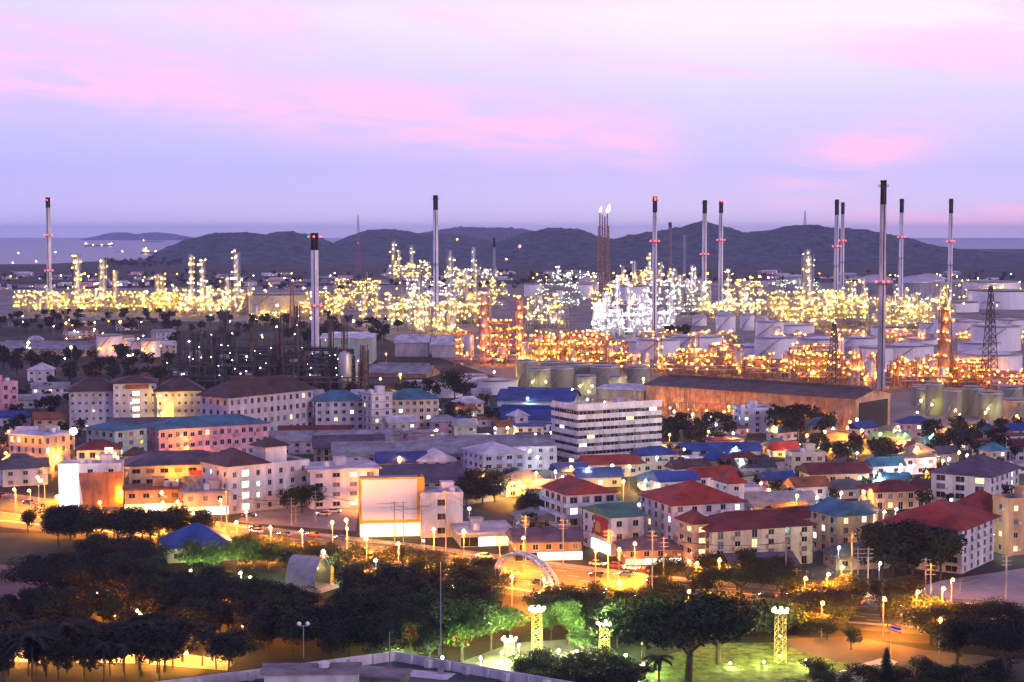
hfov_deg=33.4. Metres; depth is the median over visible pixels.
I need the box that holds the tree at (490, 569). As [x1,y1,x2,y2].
[462,564,502,575]
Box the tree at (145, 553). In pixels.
[111,543,174,560]
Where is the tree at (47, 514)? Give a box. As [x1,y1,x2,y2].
[31,503,79,535]
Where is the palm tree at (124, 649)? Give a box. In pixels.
[110,643,142,680]
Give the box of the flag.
[890,624,900,663]
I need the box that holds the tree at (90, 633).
[67,620,116,671]
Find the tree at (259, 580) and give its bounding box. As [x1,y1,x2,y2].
[247,576,269,588]
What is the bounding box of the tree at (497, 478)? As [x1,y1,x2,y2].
[483,473,507,502]
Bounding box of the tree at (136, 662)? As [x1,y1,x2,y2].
[112,620,159,663]
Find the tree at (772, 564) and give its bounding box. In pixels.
[746,559,803,590]
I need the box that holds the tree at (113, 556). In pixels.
[97,551,130,585]
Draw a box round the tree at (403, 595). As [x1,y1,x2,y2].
[360,590,448,634]
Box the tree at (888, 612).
[876,603,897,626]
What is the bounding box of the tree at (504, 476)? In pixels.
[476,470,511,498]
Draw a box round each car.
[22,499,34,504]
[242,512,255,517]
[249,525,262,529]
[249,527,262,533]
[277,531,291,535]
[305,531,319,536]
[316,511,330,515]
[327,508,340,512]
[334,535,348,540]
[476,552,491,557]
[532,578,548,584]
[589,559,605,565]
[589,571,605,577]
[609,561,623,568]
[617,570,634,577]
[623,564,639,569]
[635,566,648,571]
[759,591,776,597]
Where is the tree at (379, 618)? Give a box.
[351,613,389,652]
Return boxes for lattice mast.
[64,310,67,340]
[219,307,224,353]
[289,280,293,327]
[355,214,361,272]
[825,323,841,383]
[980,285,999,389]
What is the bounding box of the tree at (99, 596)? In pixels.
[83,586,127,620]
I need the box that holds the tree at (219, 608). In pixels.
[206,601,229,625]
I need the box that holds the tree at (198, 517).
[188,511,212,526]
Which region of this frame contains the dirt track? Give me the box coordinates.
[0,565,67,598]
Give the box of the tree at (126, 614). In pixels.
[117,608,137,621]
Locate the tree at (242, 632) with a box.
[223,625,253,663]
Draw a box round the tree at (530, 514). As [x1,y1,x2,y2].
[520,511,543,527]
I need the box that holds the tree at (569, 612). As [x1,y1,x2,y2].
[550,599,585,644]
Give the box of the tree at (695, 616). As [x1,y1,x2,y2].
[585,588,778,680]
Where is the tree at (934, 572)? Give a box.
[922,528,951,573]
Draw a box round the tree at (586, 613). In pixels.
[555,600,600,624]
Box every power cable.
[229,493,290,504]
[313,492,389,507]
[444,493,528,521]
[562,522,607,536]
[606,532,654,541]
[662,539,784,549]
[819,534,854,579]
[856,550,914,570]
[923,561,960,586]
[958,557,1009,586]
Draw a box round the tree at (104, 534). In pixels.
[86,530,110,541]
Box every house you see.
[0,284,13,288]
[0,410,31,425]
[0,457,50,486]
[1,453,35,459]
[2,274,19,278]
[7,321,23,325]
[9,425,57,431]
[10,271,32,273]
[14,285,33,286]
[15,272,33,275]
[18,394,53,408]
[26,362,55,383]
[27,336,43,340]
[30,382,69,396]
[32,411,68,427]
[34,282,55,287]
[38,277,68,279]
[52,273,71,276]
[58,282,72,285]
[62,331,83,339]
[74,327,98,336]
[74,439,122,459]
[77,317,95,326]
[80,282,98,286]
[88,278,109,280]
[88,336,95,342]
[109,281,127,285]
[115,320,139,330]
[122,334,138,340]
[122,447,147,468]
[125,280,149,285]
[127,272,142,274]
[128,372,150,376]
[134,276,153,279]
[150,328,176,339]
[160,340,176,353]
[212,273,231,277]
[240,280,256,285]
[261,273,277,275]
[262,277,290,280]
[268,271,290,274]
[268,282,287,286]
[270,284,286,287]
[285,285,319,288]
[294,277,310,281]
[294,281,309,284]
[313,389,324,396]
[319,275,335,278]
[319,278,334,282]
[328,279,353,282]
[335,281,363,286]
[336,276,352,278]
[350,389,372,394]
[360,280,389,283]
[361,277,387,280]
[380,414,418,429]
[388,427,402,440]
[398,429,439,440]
[402,276,420,279]
[420,275,443,280]
[427,414,455,434]
[432,428,449,435]
[444,279,473,284]
[449,418,478,434]
[450,415,466,418]
[451,396,484,413]
[453,404,478,417]
[463,433,490,434]
[470,388,491,405]
[473,416,498,426]
[491,419,515,434]
[492,271,515,273]
[498,276,512,279]
[501,470,545,496]
[506,409,530,422]
[512,423,545,433]
[514,432,540,434]
[520,478,554,496]
[527,421,551,431]
[541,270,555,274]
[548,461,587,479]
[572,467,623,486]
[576,277,598,281]
[576,454,640,476]
[577,280,603,283]
[628,445,679,471]
[634,470,668,489]
[638,458,646,473]
[647,470,700,489]
[662,441,681,447]
[664,458,711,470]
[671,448,682,458]
[677,442,713,454]
[687,465,738,487]
[700,451,726,465]
[702,436,742,441]
[706,421,748,436]
[707,281,723,284]
[707,442,762,454]
[718,451,760,461]
[719,432,746,441]
[725,449,740,453]
[731,457,777,472]
[740,281,768,286]
[741,471,759,484]
[757,470,795,490]
[758,270,780,273]
[760,438,786,454]
[761,456,784,470]
[763,500,809,508]
[764,279,779,283]
[764,425,798,440]
[766,441,800,456]
[773,273,790,274]
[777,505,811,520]
[779,275,800,278]
[783,476,831,500]
[804,432,847,447]
[805,417,839,435]
[810,541,816,561]
[818,275,839,277]
[819,542,888,569]
[826,457,856,461]
[828,478,863,498]
[838,273,856,275]
[838,276,863,279]
[843,436,869,452]
[844,420,879,435]
[852,500,880,521]
[853,500,878,522]
[865,456,906,471]
[867,431,913,444]
[869,472,911,481]
[890,452,939,474]
[893,416,929,437]
[896,441,917,453]
[903,443,934,453]
[906,478,930,495]
[914,435,948,444]
[932,445,961,462]
[942,271,960,275]
[951,433,970,449]
[952,278,965,281]
[972,437,990,454]
[976,442,1009,460]
[979,423,996,437]
[994,432,1023,450]
[1003,422,1023,432]
[1006,438,1023,459]
[1006,460,1023,472]
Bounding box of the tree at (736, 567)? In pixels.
[725,561,747,589]
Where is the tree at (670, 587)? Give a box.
[652,580,689,599]
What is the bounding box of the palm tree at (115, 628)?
[108,625,137,666]
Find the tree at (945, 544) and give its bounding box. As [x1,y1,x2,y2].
[916,528,967,578]
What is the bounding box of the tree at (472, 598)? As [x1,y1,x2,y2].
[454,593,481,607]
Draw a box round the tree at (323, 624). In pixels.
[279,614,372,652]
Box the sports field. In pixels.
[0,533,79,565]
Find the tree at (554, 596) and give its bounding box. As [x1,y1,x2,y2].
[521,585,593,622]
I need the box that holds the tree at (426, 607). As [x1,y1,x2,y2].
[417,600,450,612]
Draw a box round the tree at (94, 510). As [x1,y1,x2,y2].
[76,505,106,532]
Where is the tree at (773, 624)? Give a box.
[768,614,792,639]
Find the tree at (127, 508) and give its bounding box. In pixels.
[112,506,144,514]
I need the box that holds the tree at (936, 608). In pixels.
[917,602,949,638]
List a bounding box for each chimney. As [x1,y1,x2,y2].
[44,197,52,309]
[308,233,321,352]
[366,272,367,316]
[400,273,401,297]
[433,195,439,326]
[493,238,495,285]
[650,197,659,333]
[668,222,672,270]
[683,235,685,276]
[700,200,708,295]
[717,201,724,307]
[832,199,840,304]
[839,202,845,294]
[875,180,889,390]
[898,199,904,309]
[946,199,954,305]
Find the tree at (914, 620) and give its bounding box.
[900,607,958,646]
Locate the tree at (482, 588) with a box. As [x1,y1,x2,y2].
[471,580,507,605]
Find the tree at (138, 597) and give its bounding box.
[131,591,152,613]
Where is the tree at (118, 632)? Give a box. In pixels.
[97,628,138,671]
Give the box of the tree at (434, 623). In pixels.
[418,610,457,655]
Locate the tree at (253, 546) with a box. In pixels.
[243,539,268,568]
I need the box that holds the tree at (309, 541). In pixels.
[303,539,317,545]
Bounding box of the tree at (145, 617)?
[125,611,173,658]
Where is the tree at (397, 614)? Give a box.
[363,601,438,628]
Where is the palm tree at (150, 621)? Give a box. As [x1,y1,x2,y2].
[125,618,165,663]
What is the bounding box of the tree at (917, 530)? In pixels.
[895,518,934,574]
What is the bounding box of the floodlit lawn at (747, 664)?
[637,643,852,681]
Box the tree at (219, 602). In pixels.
[174,594,235,630]
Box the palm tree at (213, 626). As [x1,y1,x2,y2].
[202,622,221,659]
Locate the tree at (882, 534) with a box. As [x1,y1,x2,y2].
[852,521,912,577]
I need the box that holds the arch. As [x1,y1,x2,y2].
[494,552,601,619]
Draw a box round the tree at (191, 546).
[176,538,203,571]
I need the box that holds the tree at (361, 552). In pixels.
[345,541,369,559]
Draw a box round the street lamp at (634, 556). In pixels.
[634,541,635,575]
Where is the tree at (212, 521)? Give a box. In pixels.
[189,508,216,527]
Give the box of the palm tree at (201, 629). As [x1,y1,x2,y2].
[188,627,212,665]
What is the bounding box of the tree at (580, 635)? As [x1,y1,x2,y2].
[565,623,598,649]
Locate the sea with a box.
[0,238,1023,263]
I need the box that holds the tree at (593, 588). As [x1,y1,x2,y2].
[582,580,615,596]
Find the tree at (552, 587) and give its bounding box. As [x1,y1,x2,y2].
[544,582,579,595]
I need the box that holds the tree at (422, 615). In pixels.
[412,610,443,628]
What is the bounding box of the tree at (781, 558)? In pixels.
[770,554,795,567]
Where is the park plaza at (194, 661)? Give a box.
[15,647,233,669]
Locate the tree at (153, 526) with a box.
[128,512,178,537]
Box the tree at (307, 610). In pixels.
[281,604,321,645]
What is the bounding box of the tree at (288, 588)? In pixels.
[274,581,302,599]
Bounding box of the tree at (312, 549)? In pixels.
[289,541,337,556]
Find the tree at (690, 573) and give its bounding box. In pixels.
[683,566,701,583]
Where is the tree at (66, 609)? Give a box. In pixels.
[59,599,95,618]
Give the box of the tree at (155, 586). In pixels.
[139,577,177,606]
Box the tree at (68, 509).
[57,501,83,540]
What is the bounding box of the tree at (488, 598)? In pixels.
[479,592,501,610]
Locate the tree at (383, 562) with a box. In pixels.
[372,557,391,572]
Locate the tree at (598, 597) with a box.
[587,591,615,621]
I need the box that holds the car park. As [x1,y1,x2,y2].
[237,507,358,530]
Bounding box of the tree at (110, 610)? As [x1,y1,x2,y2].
[94,598,128,621]
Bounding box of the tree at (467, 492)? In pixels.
[454,480,481,504]
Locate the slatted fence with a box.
[590,398,789,420]
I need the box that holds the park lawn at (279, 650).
[0,557,1023,681]
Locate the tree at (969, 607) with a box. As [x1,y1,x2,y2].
[943,600,1011,619]
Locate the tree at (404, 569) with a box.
[401,566,412,571]
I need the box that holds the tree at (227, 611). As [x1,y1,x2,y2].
[216,602,251,629]
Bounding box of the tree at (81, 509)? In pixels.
[57,503,88,536]
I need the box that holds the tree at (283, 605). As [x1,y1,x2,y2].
[246,594,292,643]
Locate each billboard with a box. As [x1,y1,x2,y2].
[59,464,78,505]
[78,471,122,509]
[183,470,201,490]
[359,474,423,537]
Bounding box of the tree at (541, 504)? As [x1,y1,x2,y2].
[533,500,544,509]
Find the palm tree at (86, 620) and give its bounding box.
[65,618,100,666]
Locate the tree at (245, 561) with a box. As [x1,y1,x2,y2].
[237,552,254,566]
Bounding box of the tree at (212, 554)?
[192,540,231,566]
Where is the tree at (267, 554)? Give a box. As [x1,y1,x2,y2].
[252,546,280,569]
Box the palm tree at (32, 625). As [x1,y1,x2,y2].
[12,619,51,630]
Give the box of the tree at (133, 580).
[114,571,155,594]
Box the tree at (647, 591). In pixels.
[637,586,655,598]
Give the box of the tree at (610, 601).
[574,592,658,617]
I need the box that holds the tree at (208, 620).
[190,611,224,640]
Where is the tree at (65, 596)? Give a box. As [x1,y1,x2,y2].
[44,586,86,620]
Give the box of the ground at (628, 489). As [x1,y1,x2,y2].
[0,249,1023,650]
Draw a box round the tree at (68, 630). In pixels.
[43,617,74,643]
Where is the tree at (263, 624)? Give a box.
[242,605,291,652]
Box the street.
[463,494,514,504]
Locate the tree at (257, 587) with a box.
[234,575,280,595]
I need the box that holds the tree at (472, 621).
[429,597,500,660]
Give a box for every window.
[79,452,84,458]
[90,452,94,457]
[129,493,135,498]
[132,391,139,395]
[132,399,139,402]
[132,406,139,411]
[132,469,139,473]
[132,479,140,483]
[143,493,149,498]
[146,468,154,473]
[157,493,163,497]
[160,468,168,472]
[171,492,177,497]
[173,553,182,558]
[174,468,182,472]
[188,496,193,501]
[241,469,249,476]
[241,481,249,488]
[241,492,249,499]
[242,503,249,510]
[315,473,322,477]
[316,502,322,506]
[332,473,339,477]
[333,482,339,486]
[333,492,340,496]
[333,501,339,505]
[349,481,356,486]
[350,491,356,495]
[367,471,373,475]
[437,499,446,505]
[437,513,446,519]
[437,527,446,533]
[519,544,524,550]
[533,544,537,549]
[546,544,551,549]
[559,543,564,549]
[570,497,577,503]
[570,508,577,514]
[570,519,577,525]
[572,543,577,548]
[579,411,586,414]
[582,496,589,502]
[594,495,601,501]
[595,410,602,413]
[606,495,613,501]
[610,409,617,412]
[616,521,621,527]
[626,408,633,411]
[629,551,635,557]
[633,520,638,526]
[641,407,648,410]
[644,551,649,556]
[657,550,662,556]
[698,538,704,543]
[698,549,704,554]
[706,505,711,511]
[718,532,723,539]
[718,541,723,549]
[734,503,739,510]
[735,531,740,536]
[751,539,756,547]
[752,529,757,537]
[768,529,773,533]
[768,538,773,543]
[785,527,790,535]
[785,537,790,544]
[801,527,806,531]
[801,536,806,541]
[801,546,806,550]
[842,561,848,566]
[861,516,866,522]
[877,502,882,509]
[888,502,892,507]
[908,493,912,498]
[936,474,944,480]
[936,483,944,489]
[936,491,944,497]
[945,565,957,572]
[946,529,957,535]
[946,557,957,563]
[955,476,964,482]
[955,484,964,490]
[955,493,964,498]
[975,478,984,484]
[975,486,983,491]
[1013,505,1018,511]
[1013,532,1017,538]
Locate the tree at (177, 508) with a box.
[166,503,188,515]
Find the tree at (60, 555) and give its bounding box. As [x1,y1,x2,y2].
[47,551,69,562]
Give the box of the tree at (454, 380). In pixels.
[438,368,471,399]
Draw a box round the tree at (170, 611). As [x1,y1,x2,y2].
[166,606,180,621]
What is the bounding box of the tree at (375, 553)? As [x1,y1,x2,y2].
[365,550,383,561]
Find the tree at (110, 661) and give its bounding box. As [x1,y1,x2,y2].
[94,636,129,675]
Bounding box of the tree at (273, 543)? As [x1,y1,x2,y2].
[261,540,279,550]
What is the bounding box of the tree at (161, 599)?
[139,589,179,615]
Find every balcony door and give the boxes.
[801,555,806,563]
[898,501,902,508]
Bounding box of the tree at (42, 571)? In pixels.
[0,555,87,598]
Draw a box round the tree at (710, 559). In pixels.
[691,550,728,570]
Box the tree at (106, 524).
[83,512,145,537]
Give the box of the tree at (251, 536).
[241,532,259,544]
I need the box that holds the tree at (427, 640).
[412,622,448,656]
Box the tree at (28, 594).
[13,586,50,612]
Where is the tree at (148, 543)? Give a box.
[134,536,154,548]
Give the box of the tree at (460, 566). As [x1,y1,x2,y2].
[452,563,473,571]
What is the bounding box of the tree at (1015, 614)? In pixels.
[1001,605,1023,632]
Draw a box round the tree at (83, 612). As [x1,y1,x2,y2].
[68,604,95,620]
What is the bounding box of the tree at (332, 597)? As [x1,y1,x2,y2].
[322,587,370,605]
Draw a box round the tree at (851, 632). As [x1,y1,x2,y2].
[840,626,862,649]
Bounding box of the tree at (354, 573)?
[332,565,371,585]
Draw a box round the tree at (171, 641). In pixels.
[129,625,198,671]
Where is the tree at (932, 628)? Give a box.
[909,611,999,656]
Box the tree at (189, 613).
[174,599,217,627]
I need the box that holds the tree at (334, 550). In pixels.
[325,546,358,571]
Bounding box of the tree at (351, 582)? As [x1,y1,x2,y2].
[334,575,363,593]
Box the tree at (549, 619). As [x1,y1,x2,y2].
[535,602,560,639]
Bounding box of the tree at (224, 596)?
[211,592,236,625]
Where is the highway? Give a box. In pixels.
[0,492,1023,635]
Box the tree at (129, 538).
[109,533,140,543]
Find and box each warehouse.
[0,340,96,356]
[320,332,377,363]
[369,362,440,377]
[394,334,430,356]
[431,336,462,356]
[492,404,554,425]
[495,387,581,407]
[596,382,644,401]
[642,374,893,429]
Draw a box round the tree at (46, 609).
[31,595,61,627]
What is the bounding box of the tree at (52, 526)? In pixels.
[39,512,74,545]
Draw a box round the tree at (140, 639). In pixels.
[112,623,172,676]
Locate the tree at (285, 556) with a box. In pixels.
[278,548,295,564]
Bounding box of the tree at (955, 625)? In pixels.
[935,613,977,664]
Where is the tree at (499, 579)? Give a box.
[442,567,520,587]
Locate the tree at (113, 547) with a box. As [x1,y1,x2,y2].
[87,537,143,554]
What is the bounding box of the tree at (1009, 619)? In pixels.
[994,617,1023,655]
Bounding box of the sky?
[0,0,1023,237]
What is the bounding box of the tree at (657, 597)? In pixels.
[646,591,682,602]
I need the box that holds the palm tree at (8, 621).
[0,614,24,630]
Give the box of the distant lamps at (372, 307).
[10,273,1020,365]
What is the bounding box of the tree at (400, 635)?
[374,617,411,651]
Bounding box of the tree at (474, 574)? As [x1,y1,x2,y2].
[451,568,495,601]
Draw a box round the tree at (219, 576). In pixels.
[205,569,232,581]
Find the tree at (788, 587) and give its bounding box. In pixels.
[779,581,800,602]
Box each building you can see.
[0,375,17,409]
[5,424,77,473]
[59,453,123,504]
[65,377,113,429]
[83,420,149,458]
[106,417,171,424]
[110,374,158,417]
[122,476,182,510]
[124,450,213,494]
[141,413,270,454]
[153,377,204,416]
[157,562,570,681]
[180,479,229,514]
[195,374,317,430]
[196,436,309,513]
[269,429,392,454]
[278,425,351,430]
[304,456,381,508]
[311,434,384,461]
[313,390,361,429]
[331,440,465,469]
[358,385,394,429]
[375,451,426,464]
[379,463,463,496]
[392,388,440,427]
[407,434,554,446]
[416,447,456,463]
[419,480,462,537]
[450,516,512,546]
[460,441,527,474]
[505,436,558,469]
[505,526,585,560]
[510,506,554,527]
[539,474,621,532]
[550,397,661,461]
[579,502,647,555]
[612,535,683,565]
[637,479,748,542]
[674,509,714,566]
[681,454,702,458]
[701,508,818,563]
[711,470,747,498]
[720,551,800,569]
[732,401,773,432]
[744,482,763,509]
[744,490,818,509]
[785,443,825,474]
[796,461,871,483]
[807,496,877,550]
[855,479,929,509]
[877,499,1001,573]
[926,454,1023,502]
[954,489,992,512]
[992,485,1023,555]
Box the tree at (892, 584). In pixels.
[874,577,915,610]
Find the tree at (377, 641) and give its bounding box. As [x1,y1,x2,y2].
[359,620,405,653]
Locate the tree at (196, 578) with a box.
[184,574,207,581]
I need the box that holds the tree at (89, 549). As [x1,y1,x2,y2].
[80,537,109,558]
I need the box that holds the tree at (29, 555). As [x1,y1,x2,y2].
[20,552,52,588]
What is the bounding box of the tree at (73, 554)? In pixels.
[44,548,96,571]
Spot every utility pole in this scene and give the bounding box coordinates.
[40,467,47,499]
[222,490,229,533]
[287,497,294,525]
[312,490,318,521]
[390,501,406,541]
[417,504,425,546]
[441,490,449,549]
[521,515,529,564]
[559,519,567,567]
[604,529,612,578]
[648,529,657,587]
[659,536,668,567]
[785,540,790,563]
[847,531,856,572]
[853,547,872,581]
[921,558,930,597]
[926,563,935,592]
[956,579,964,592]
[1002,554,1011,602]
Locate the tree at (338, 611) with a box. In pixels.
[317,596,369,645]
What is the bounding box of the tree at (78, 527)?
[63,513,103,537]
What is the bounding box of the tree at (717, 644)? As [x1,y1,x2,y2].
[670,599,759,664]
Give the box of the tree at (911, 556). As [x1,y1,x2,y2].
[884,534,929,577]
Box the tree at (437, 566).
[424,560,453,576]
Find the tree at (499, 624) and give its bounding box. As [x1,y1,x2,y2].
[478,604,507,649]
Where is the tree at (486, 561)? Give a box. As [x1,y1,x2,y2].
[468,557,497,568]
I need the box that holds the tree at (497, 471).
[481,467,507,493]
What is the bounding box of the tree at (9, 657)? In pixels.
[0,637,27,681]
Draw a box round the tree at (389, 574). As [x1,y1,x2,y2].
[375,563,404,583]
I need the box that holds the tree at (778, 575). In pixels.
[743,567,820,601]
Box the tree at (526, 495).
[516,487,542,501]
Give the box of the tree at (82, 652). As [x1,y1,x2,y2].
[59,641,110,680]
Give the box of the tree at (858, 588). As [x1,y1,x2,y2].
[815,577,874,596]
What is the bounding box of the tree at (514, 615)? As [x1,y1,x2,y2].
[490,603,529,637]
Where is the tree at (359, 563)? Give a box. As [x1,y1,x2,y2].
[337,559,378,569]
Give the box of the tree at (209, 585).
[196,574,243,598]
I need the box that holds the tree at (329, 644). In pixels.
[315,627,350,658]
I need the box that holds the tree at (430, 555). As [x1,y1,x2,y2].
[403,549,459,568]
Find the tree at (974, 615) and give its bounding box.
[958,609,996,649]
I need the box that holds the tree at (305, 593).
[286,585,323,603]
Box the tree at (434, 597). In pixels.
[405,591,452,610]
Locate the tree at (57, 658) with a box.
[37,636,78,681]
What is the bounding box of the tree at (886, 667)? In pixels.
[878,648,896,681]
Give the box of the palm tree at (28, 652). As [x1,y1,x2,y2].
[13,630,35,675]
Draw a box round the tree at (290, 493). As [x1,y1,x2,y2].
[275,484,302,513]
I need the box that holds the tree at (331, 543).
[324,541,339,554]
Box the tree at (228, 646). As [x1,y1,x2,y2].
[191,630,262,672]
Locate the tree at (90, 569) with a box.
[68,556,100,595]
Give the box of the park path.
[808,658,896,681]
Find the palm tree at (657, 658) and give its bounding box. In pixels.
[642,653,673,681]
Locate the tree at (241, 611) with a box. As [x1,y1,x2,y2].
[232,609,254,630]
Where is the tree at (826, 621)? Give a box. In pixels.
[817,614,839,639]
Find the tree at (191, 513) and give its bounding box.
[172,511,211,524]
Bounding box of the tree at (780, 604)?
[765,600,802,615]
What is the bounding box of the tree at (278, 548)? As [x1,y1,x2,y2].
[271,540,293,568]
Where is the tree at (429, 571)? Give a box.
[405,563,439,576]
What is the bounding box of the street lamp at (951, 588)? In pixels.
[951,577,953,603]
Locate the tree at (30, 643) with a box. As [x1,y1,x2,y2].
[22,628,68,671]
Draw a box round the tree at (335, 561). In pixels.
[326,552,349,576]
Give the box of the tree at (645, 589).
[636,585,657,593]
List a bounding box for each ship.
[84,242,112,245]
[141,248,155,253]
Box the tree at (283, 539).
[279,535,296,546]
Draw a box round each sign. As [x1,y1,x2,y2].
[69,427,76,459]
[105,447,112,452]
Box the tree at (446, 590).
[420,578,457,601]
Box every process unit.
[11,253,98,312]
[12,291,60,300]
[83,291,125,299]
[94,258,150,312]
[126,292,172,300]
[137,274,185,313]
[164,311,236,387]
[180,252,246,315]
[209,286,252,298]
[230,305,304,380]
[247,304,286,323]
[295,318,368,389]
[298,292,342,318]
[306,291,352,300]
[333,279,378,289]
[333,287,374,298]
[333,297,374,307]
[355,296,399,312]
[360,287,411,328]
[386,241,431,279]
[406,280,445,289]
[406,287,446,298]
[408,257,457,333]
[412,292,446,307]
[444,247,497,280]
[452,264,491,323]
[454,296,531,365]
[468,280,503,289]
[468,288,506,298]
[468,299,506,308]
[527,292,569,328]
[529,331,580,365]
[535,279,575,289]
[535,287,579,298]
[538,294,579,308]
[551,265,603,280]
[568,329,613,343]
[575,330,629,371]
[591,280,633,289]
[591,297,636,308]
[592,289,648,336]
[593,282,611,297]
[613,279,675,333]
[616,252,682,286]
[624,338,691,375]
[640,330,682,337]
[647,279,690,289]
[648,288,669,298]
[648,297,668,307]
[668,265,711,315]
[679,331,744,377]
[697,268,772,316]
[697,330,743,343]
[723,287,765,298]
[723,300,765,307]
[724,279,765,289]
[741,350,798,379]
[767,249,822,315]
[772,326,816,338]
[775,278,821,289]
[776,288,824,297]
[776,300,840,328]
[786,337,848,383]
[820,277,877,325]
[824,330,872,336]
[842,346,892,390]
[847,296,890,308]
[848,281,894,289]
[875,289,933,329]
[885,328,929,342]
[887,355,950,388]
[906,298,941,304]
[921,307,994,389]
[929,282,962,321]
[952,333,970,343]
[973,369,1023,392]
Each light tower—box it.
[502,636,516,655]
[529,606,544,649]
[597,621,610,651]
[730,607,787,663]
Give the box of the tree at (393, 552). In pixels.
[377,543,426,567]
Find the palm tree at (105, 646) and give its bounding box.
[87,639,115,681]
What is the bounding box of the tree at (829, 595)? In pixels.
[777,584,864,610]
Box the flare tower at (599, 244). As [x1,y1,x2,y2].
[597,204,609,292]
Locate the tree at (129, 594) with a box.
[117,586,141,606]
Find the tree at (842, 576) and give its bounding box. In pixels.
[835,572,866,596]
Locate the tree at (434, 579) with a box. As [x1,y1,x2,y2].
[424,570,454,584]
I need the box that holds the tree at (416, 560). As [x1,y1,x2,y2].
[404,555,430,567]
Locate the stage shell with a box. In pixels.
[285,554,338,592]
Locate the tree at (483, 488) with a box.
[465,476,499,505]
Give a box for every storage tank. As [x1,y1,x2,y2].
[95,334,122,356]
[122,335,134,345]
[125,339,141,356]
[140,338,160,356]
[249,292,304,316]
[407,379,435,394]
[434,382,462,397]
[461,373,487,387]
[478,377,517,394]
[515,359,536,386]
[524,283,541,296]
[526,366,550,386]
[540,360,561,367]
[548,365,574,388]
[556,289,562,300]
[561,361,591,384]
[574,374,596,394]
[575,283,593,297]
[590,364,619,386]
[606,374,627,383]
[614,338,636,354]
[618,285,647,300]
[626,365,649,383]
[636,337,679,358]
[671,333,724,352]
[693,314,706,325]
[715,311,735,331]
[727,343,753,355]
[740,312,753,330]
[754,335,796,358]
[755,320,783,335]
[756,316,768,320]
[781,279,796,283]
[784,322,813,333]
[797,336,843,354]
[840,335,877,345]
[856,275,893,301]
[858,345,893,371]
[871,325,906,335]
[885,342,933,369]
[894,336,937,344]
[903,275,932,301]
[911,384,924,405]
[916,386,924,411]
[919,274,945,297]
[919,322,933,333]
[925,381,944,415]
[928,300,978,311]
[934,317,966,338]
[943,387,962,418]
[950,319,988,340]
[950,349,1022,385]
[957,340,1001,350]
[962,280,1019,296]
[962,385,984,415]
[966,289,1023,309]
[970,323,1021,350]
[978,390,1003,419]
[995,318,1023,330]
[997,385,1022,399]
[1001,397,1023,422]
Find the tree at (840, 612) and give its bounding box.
[825,603,850,628]
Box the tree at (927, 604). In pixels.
[891,599,967,620]
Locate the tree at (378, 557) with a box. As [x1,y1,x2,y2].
[368,554,393,565]
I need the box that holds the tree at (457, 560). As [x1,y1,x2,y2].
[449,557,469,569]
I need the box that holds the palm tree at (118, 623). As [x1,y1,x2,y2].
[103,620,127,662]
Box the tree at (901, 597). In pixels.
[869,588,943,621]
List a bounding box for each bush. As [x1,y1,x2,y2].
[508,652,545,667]
[510,662,543,673]
[513,655,559,670]
[522,667,563,678]
[524,659,567,674]
[526,646,560,658]
[538,668,566,679]
[544,656,584,667]
[554,662,584,678]
[557,647,596,666]
[557,668,595,681]
[571,661,595,677]
[574,651,603,664]
[579,666,627,681]
[584,643,619,660]
[586,658,616,667]
[588,662,618,680]
[598,655,630,662]
[598,658,633,668]
[606,661,650,681]
[621,659,656,680]
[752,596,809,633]
[781,678,816,681]
[788,604,824,629]
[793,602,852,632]
[798,656,834,673]
[805,669,820,680]
[808,669,843,681]
[838,670,858,681]
[844,662,871,676]
[857,674,887,681]
[861,670,883,681]
[863,664,880,672]
[883,663,914,680]
[897,677,942,681]
[908,654,943,677]
[909,664,954,679]
[915,675,944,681]
[946,663,973,679]
[956,671,992,681]
[965,667,1010,681]
[973,656,1022,672]
[984,668,1014,681]
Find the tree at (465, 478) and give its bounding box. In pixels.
[456,474,477,498]
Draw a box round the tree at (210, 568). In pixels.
[196,564,229,575]
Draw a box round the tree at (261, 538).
[253,535,278,544]
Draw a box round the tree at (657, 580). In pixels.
[645,573,672,588]
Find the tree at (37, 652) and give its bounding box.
[19,629,65,676]
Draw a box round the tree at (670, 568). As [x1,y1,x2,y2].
[641,559,694,577]
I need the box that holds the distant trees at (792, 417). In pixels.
[0,255,1023,503]
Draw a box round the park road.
[772,637,1023,681]
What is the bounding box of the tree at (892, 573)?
[879,532,903,574]
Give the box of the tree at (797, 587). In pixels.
[789,584,841,603]
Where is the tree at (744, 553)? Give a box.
[735,547,756,579]
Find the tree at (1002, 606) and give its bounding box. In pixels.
[971,595,1023,621]
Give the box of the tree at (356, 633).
[326,615,375,656]
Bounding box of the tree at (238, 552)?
[222,535,250,572]
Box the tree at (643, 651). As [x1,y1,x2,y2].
[595,595,671,657]
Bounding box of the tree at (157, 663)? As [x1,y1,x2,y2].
[141,628,175,672]
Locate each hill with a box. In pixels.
[80,232,193,239]
[110,231,390,263]
[334,229,496,258]
[422,226,531,241]
[447,221,1023,266]
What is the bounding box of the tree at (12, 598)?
[0,593,19,614]
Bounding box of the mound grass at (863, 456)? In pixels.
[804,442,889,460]
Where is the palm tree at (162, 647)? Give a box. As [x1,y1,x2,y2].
[140,643,175,680]
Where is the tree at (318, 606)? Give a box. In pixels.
[311,603,325,619]
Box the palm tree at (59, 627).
[37,621,93,672]
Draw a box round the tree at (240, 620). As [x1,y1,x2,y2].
[232,612,257,642]
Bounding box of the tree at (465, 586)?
[445,574,486,599]
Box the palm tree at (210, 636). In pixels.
[200,631,225,668]
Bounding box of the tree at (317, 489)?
[309,483,326,501]
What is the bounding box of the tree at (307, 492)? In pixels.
[294,484,314,512]
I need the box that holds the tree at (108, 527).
[99,511,118,539]
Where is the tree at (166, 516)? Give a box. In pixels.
[115,506,192,542]
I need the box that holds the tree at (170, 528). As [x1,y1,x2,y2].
[163,516,187,532]

